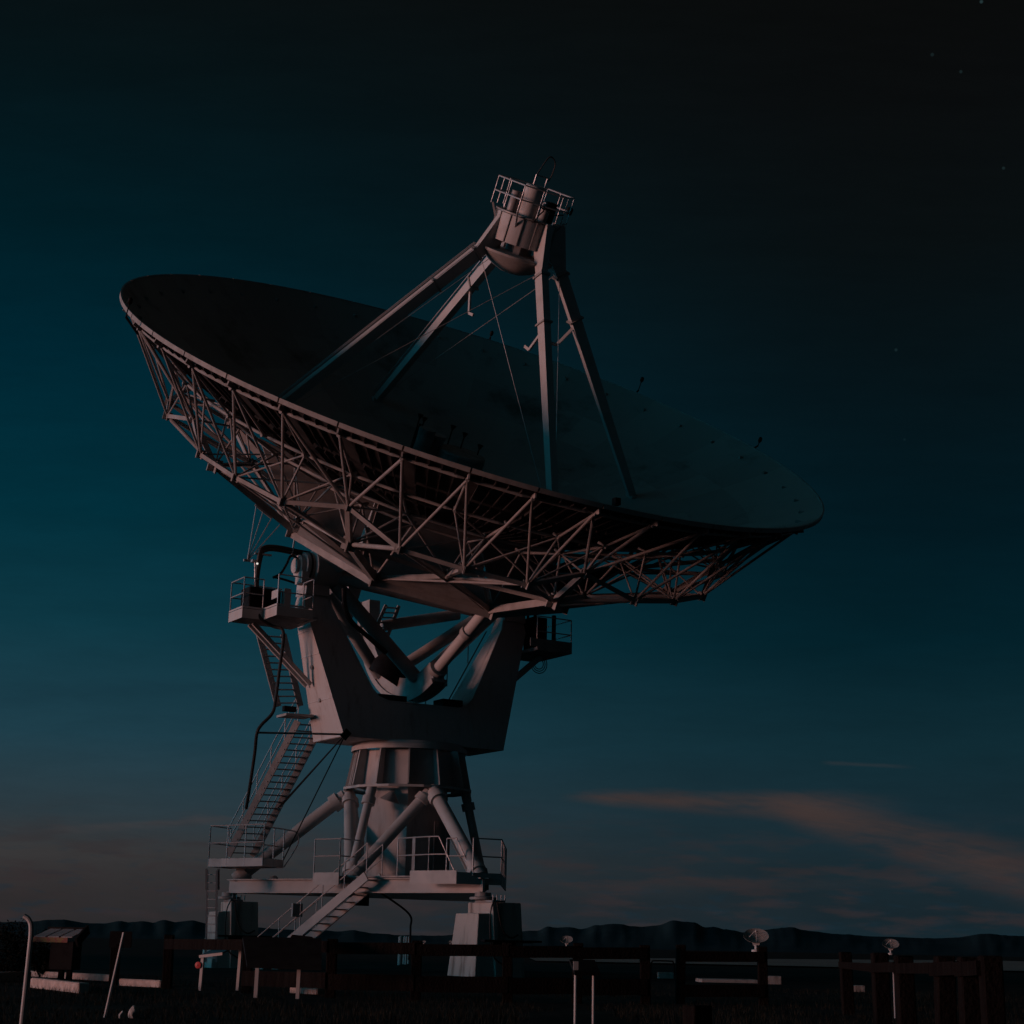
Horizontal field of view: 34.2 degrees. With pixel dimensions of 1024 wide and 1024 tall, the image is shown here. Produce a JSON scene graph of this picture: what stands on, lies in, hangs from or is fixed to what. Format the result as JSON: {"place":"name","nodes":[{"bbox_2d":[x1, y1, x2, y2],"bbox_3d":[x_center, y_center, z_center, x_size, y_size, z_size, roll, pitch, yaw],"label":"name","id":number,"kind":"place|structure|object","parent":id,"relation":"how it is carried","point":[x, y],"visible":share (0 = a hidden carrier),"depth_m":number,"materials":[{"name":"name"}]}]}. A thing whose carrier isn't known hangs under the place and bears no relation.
{"place":"outdoors","nodes":[
{"label":"outdoors","id":0,"kind":"place"},
{"bbox_2d":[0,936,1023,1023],"bbox_3d":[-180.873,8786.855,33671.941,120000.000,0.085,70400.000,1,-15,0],"label":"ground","id":1,"kind":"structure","parent":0,"point":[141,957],"depth_m":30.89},
{"bbox_2d":[0,971,30,981],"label":"kerb","id":2,"kind":"structure","parent":1,"relation":"on","point":[12,975],"depth_m":34.18,"materials":[{"name":"concrete"}]},
{"bbox_2d":[0,918,48,976],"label":"shrub","id":3,"kind":"object","parent":1,"relation":"on","point":[14,950],"visible":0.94,"depth_m":34.67,"materials":[{"name":"green plant"}]},
{"bbox_2d":[0,923,50,971],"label":"shrub","id":4,"kind":"object","parent":1,"relation":"on","point":[22,953],"visible":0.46,"depth_m":35.67,"materials":[{"name":"green plant"}]},
{"bbox_2d":[19,914,33,1023],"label":"bent pole","id":5,"kind":"object","parent":1,"relation":"on","point":[27,918],"visible":1,"depth_m":11.16,"materials":[{"name":"white metal"}]},
{"bbox_2d":[31,947,56,976],"bbox_3d":[-10.706,10.328,38.125,0.703,0.756,0.907,1,-15,0],"label":"shrub","id":6,"kind":"object","parent":1,"relation":"on","point":[39,969],"visible":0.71,"depth_m":37.93,"materials":[{"name":"green plant"}]},
{"bbox_2d":[30,978,89,992],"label":"kerb","id":7,"kind":"structure","parent":1,"relation":"on","point":[44,983],"depth_m":28.45,"materials":[{"name":"concrete"}]},
{"bbox_2d":[33,925,89,980],"bbox_3d":[-9.466,9.272,34.777,1.047,1.265,0.558,-2,-15,12],"label":"notice kiosk","id":8,"kind":"object","parent":1,"relation":"on","point":[65,954],"visible":0.9,"depth_m":34.60,"materials":[{"name":"brown wood"}]},
{"bbox_2d":[31,971,108,980],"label":"kerb","id":9,"kind":"structure","parent":1,"relation":"on","point":[92,977],"depth_m":36.77,"materials":[{"name":"concrete"}]},
{"bbox_2d":[103,932,124,1017],"bbox_3d":[-4.702,5.511,19.630,0.195,1.075,0.034,3,-15,-7],"label":"leaning pole","id":10,"kind":"object","parent":1,"relation":"on","point":[114,973],"visible":1,"depth_m":19.63,"materials":[{"name":"white metal"}]},
{"bbox_2d":[109,931,131,984],"bbox_3d":[-7.758,8.864,32.857,0.430,1.130,0.120,1,-15,0],"label":"back of sign","id":11,"kind":"object","parent":1,"relation":"on","point":[115,938],"visible":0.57,"depth_m":32.92,"materials":[{"name":"grey metal"}]},
{"bbox_2d":[118,1010,125,1018],"bbox_3d":[-4.531,5.850,19.326,0.082,0.117,0.097,7,-16,-20],"label":"stone","id":12,"kind":"object","parent":1,"relation":"on","point":[122,1013],"visible":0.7,"depth_m":19.29,"materials":[{"name":"grey stone"}]},
{"bbox_2d":[128,1005,138,1017],"bbox_3d":[-4.442,5.891,19.527,0.129,0.192,0.155,8,-16,-24],"label":"stone","id":13,"kind":"object","parent":1,"relation":"on","point":[133,1010],"visible":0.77,"depth_m":19.48,"materials":[{"name":"grey stone"}]},
{"bbox_2d":[116,978,161,986],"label":"kerb","id":14,"kind":"structure","parent":1,"relation":"on","point":[141,982],"depth_m":32.34,"materials":[{"name":"concrete"}]},
{"bbox_2d":[195,950,242,990],"bbox_3d":[-5.406,8.430,30.735,0.570,0.991,0.865,-4,-15,17],"label":"information sign","id":15,"kind":"object","parent":1,"relation":"on","point":[210,953],"visible":0.82,"depth_m":30.45,"materials":[{"name":"white metal"}]},
{"bbox_2d":[202,895,272,967],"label":"concrete pier","id":16,"kind":"structure","parent":1,"relation":"on","point":[237,919],"depth_m":56.61,"materials":[{"name":"grey concrete"}]},
{"bbox_2d":[242,935,321,998],"bbox_3d":[-3.802,7.528,27.390,1.440,1.121,0.750,1,-15,2],"label":"information sign","id":17,"kind":"object","parent":1,"relation":"on","point":[298,953],"visible":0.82,"depth_m":27.36,"materials":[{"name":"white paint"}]},
{"bbox_2d":[290,987,324,994],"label":"kerb","id":18,"kind":"structure","parent":1,"relation":"on","point":[318,991],"depth_m":29.47,"materials":[{"name":"concrete"}]},
{"bbox_2d":[109,935,650,1004],"bbox_3d":[-3.410,8.165,29.637,11.694,1.136,2.697,-6,-16,27],"label":"wooden fence","id":19,"kind":"object","parent":1,"relation":"on","point":[415,983],"visible":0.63,"depth_m":27.85,"materials":[{"name":"brown wood"}]},
{"bbox_2d":[397,936,402,964],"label":"bollard","id":20,"kind":"object","parent":1,"relation":"on","point":[400,956],"visible":0.71,"depth_m":73.33,"materials":[{"name":"white paint"}]},
{"bbox_2d":[403,936,405,963],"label":"bollard","id":21,"kind":"object","parent":1,"relation":"on","point":[404,937],"visible":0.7,"depth_m":77.23,"materials":[{"name":"white paint"}]},
{"bbox_2d":[405,936,407,964],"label":"bollard","id":22,"kind":"object","parent":1,"relation":"on","point":[406,941],"visible":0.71,"depth_m":75.31,"materials":[{"name":"white paint"}]},
{"bbox_2d":[119,156,824,968],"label":"radio telescope","id":23,"kind":"object","parent":1,"relation":"on","point":[483,484],"visible":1,"depth_m":56.98,"materials":[{"name":"paint"}]},
{"bbox_2d":[447,895,541,977],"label":"concrete pier","id":24,"kind":"structure","parent":1,"relation":"on","point":[493,922],"depth_m":50.91,"materials":[{"name":"grey concrete"}]},
{"bbox_2d":[560,936,572,945],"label":"distant antenna","id":25,"kind":"object","parent":1,"relation":"on","point":[566,940],"visible":0.91,"depth_m":3255.48,"materials":[{"name":"paint"}]},
{"bbox_2d":[569,959,599,1023],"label":"information sign","id":26,"kind":"object","parent":1,"relation":"on","point":[585,967],"visible":1,"depth_m":19.79,"materials":[{"name":"white paint"}]},
{"bbox_2d":[650,960,674,975],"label":"pipe hoop","id":27,"kind":"object","parent":1,"relation":"on","point":[661,961],"visible":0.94,"depth_m":59.85,"materials":[{"name":"grey metal"}]},
{"bbox_2d":[657,972,673,978],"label":"concrete slab","id":28,"kind":"structure","parent":1,"relation":"on","point":[666,975],"depth_m":53.74,"materials":[{"name":"grey concrete"}]},
{"bbox_2d":[683,1005,711,1023],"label":"stub post","id":29,"kind":"object","parent":1,"relation":"on","point":[697,1014],"visible":1,"depth_m":17.46,"materials":[{"name":"brown wood"}]},
{"bbox_2d":[675,945,768,1004],"bbox_3d":[3.577,7.987,28.404,1.642,1.135,0.216,3,-15,-8],"label":"wooden fence","id":30,"kind":"object","parent":1,"relation":"on","point":[683,956],"visible":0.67,"depth_m":28.33,"materials":[{"name":"brown wood"}]},
{"bbox_2d":[695,978,756,982],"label":"concrete slab","id":31,"kind":"structure","parent":1,"relation":"on","point":[719,980],"depth_m":49.33,"materials":[{"name":"grey concrete"}]},
{"bbox_2d":[743,928,768,951],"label":"distant antenna","id":32,"kind":"object","parent":1,"relation":"on","point":[756,937],"visible":0.94,"depth_m":1657.45,"materials":[{"name":"paint"}]},
{"bbox_2d":[768,976,781,983],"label":"concrete slab","id":33,"kind":"structure","parent":1,"relation":"on","point":[774,979],"depth_m":47.94,"materials":[{"name":"grey concrete"}]},
{"bbox_2d":[853,985,864,991],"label":"concrete slab","id":34,"kind":"structure","parent":1,"relation":"on","point":[859,988],"depth_m":40.24,"materials":[{"name":"grey concrete"}]},
{"bbox_2d":[882,939,898,954],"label":"distant antenna","id":35,"kind":"object","parent":1,"relation":"on","point":[890,944],"visible":0.99,"depth_m":2485.23,"materials":[{"name":"paint"}]},
{"bbox_2d":[893,974,895,1017],"bbox_3d":[5.527,6.914,24.063,0.026,0.780,0.026,-5,-16,22],"label":"thin pole","id":36,"kind":"object","parent":1,"relation":"on","point":[894,997],"visible":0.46,"depth_m":24.03,"materials":[{"name":"metal"}]},
{"bbox_2d":[838,952,1005,1023],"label":"wooden fence","id":37,"kind":"object","parent":1,"relation":"on","point":[981,992],"visible":1,"depth_m":15.34,"materials":[{"name":"brown wood"}]},
{"bbox_2d":[0,919,1023,956],"bbox_3d":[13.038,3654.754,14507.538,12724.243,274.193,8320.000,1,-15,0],"label":"hills","id":38,"kind":"structure","parent":0,"point":[670,935],"depth_m":13268.83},
{"bbox_2d":[0,972,1023,1023],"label":"grass","id":39,"kind":"structure","parent":0,"point":[356,1010],"depth_m":23.54,"materials":[{"name":"plant"}]},
{"bbox_2d":[0,0,1023,937],"label":"sky","id":40,"kind":"structure","parent":0,"point":[800,223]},
{"bbox_2d":[531,958,1023,970],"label":"dirt track","id":41,"kind":"structure","parent":0,"point":[1013,965],"depth_m":125.33,"materials":[{"name":"grey soil"}]}
]}

